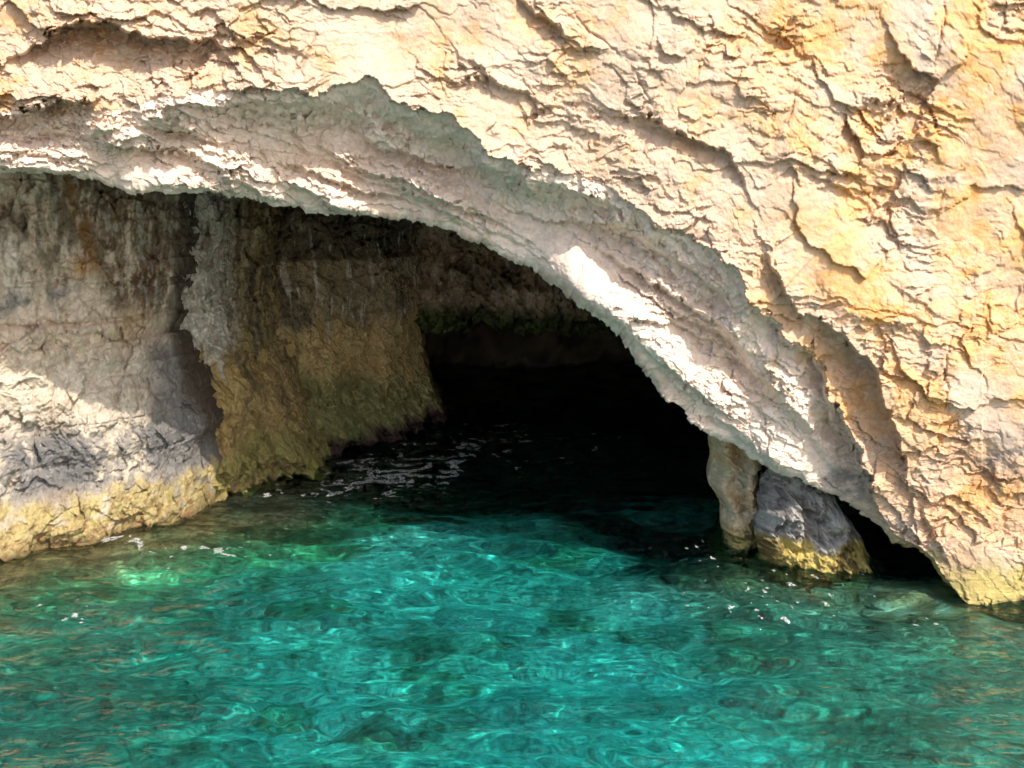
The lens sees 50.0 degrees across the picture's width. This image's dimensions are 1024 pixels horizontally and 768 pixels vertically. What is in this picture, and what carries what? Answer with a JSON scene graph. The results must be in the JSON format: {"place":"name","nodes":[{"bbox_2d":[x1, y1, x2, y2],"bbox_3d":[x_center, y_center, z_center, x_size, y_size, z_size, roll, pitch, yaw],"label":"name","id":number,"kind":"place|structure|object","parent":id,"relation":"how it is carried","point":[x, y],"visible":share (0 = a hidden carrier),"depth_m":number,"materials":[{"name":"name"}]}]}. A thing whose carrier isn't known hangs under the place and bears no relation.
{"place":"outdoors","nodes":[
{"label":"outdoors","id":0,"kind":"place"},
{"bbox_2d":[0,0,1023,605],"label":"cliff","id":1,"kind":"structure","parent":0,"point":[782,236],"depth_m":10.75,"materials":[{"name":"stone"}]},
{"bbox_2d":[0,360,1023,767],"bbox_3d":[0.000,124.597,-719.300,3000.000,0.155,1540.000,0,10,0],"label":"sea","id":2,"kind":"structure","parent":0,"point":[560,602],"depth_m":10.41,"materials":[{"name":"liquid"}]},
{"bbox_2d":[36,423,937,625],"bbox_3d":[-0.469,1.503,15.172,9.317,0.113,9.562,0,10,0],"label":"sea foam","id":3,"kind":"object","parent":2,"relation":"on","point":[388,477],"visible":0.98,"depth_m":16.10,"materials":[{"name":"white"}]},
{"bbox_2d":[409,222,615,337],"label":"cave wall","id":4,"kind":"structure","parent":0,"point":[463,286],"depth_m":20.49,"materials":[{"name":"brown stone"}]},
{"bbox_2d":[425,321,634,367],"bbox_3d":[1.000,-3.311,25.808,20.000,14.000,26.000,0,10,0],"label":"cave passage","id":5,"kind":"object","parent":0,"point":[481,343],"visible":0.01,"depth_m":27.13},
{"bbox_3d":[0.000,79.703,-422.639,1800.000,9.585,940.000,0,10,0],"label":"seabed","id":6,"kind":"structure","parent":0,"visible":0},
{"bbox_2d":[0,171,223,560],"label":"rock buttress","id":7,"kind":"object","parent":6,"relation":"on","point":[111,416],"visible":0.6,"depth_m":13.18,"materials":[{"name":"grey stone"}]},
{"bbox_2d":[180,191,333,501],"bbox_3d":[-3.545,-0.299,19.940,4.313,8.998,11.689,0,10,0],"label":"rock buttress","id":8,"kind":"object","parent":6,"relation":"on","point":[265,429],"visible":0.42,"depth_m":15.95,"materials":[{"name":"brown stone"}]},
{"bbox_2d":[272,206,447,454],"bbox_3d":[-2.335,-0.939,22.853,5.095,9.298,11.859,0,10,0],"label":"rock buttress","id":9,"kind":"object","parent":6,"relation":"on","point":[348,313],"visible":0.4,"depth_m":18.74,"materials":[{"name":"brown stone"}]},
{"bbox_2d":[706,435,761,549],"bbox_3d":[2.810,1.829,15.105,2.242,4.400,5.308,0,10,0],"label":"rock pillar","id":10,"kind":"object","parent":6,"relation":"on","point":[732,469],"visible":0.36,"depth_m":12.70,"materials":[{"name":"grey stone"}]},
{"bbox_2d":[752,466,872,573],"bbox_3d":[3.461,2.288,14.420,3.118,3.720,5.288,0,10,0],"label":"grey boulder","id":11,"kind":"object","parent":6,"relation":"on","point":[798,521],"visible":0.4,"depth_m":12.18,"materials":[{"name":"grey stone"}]}
]}

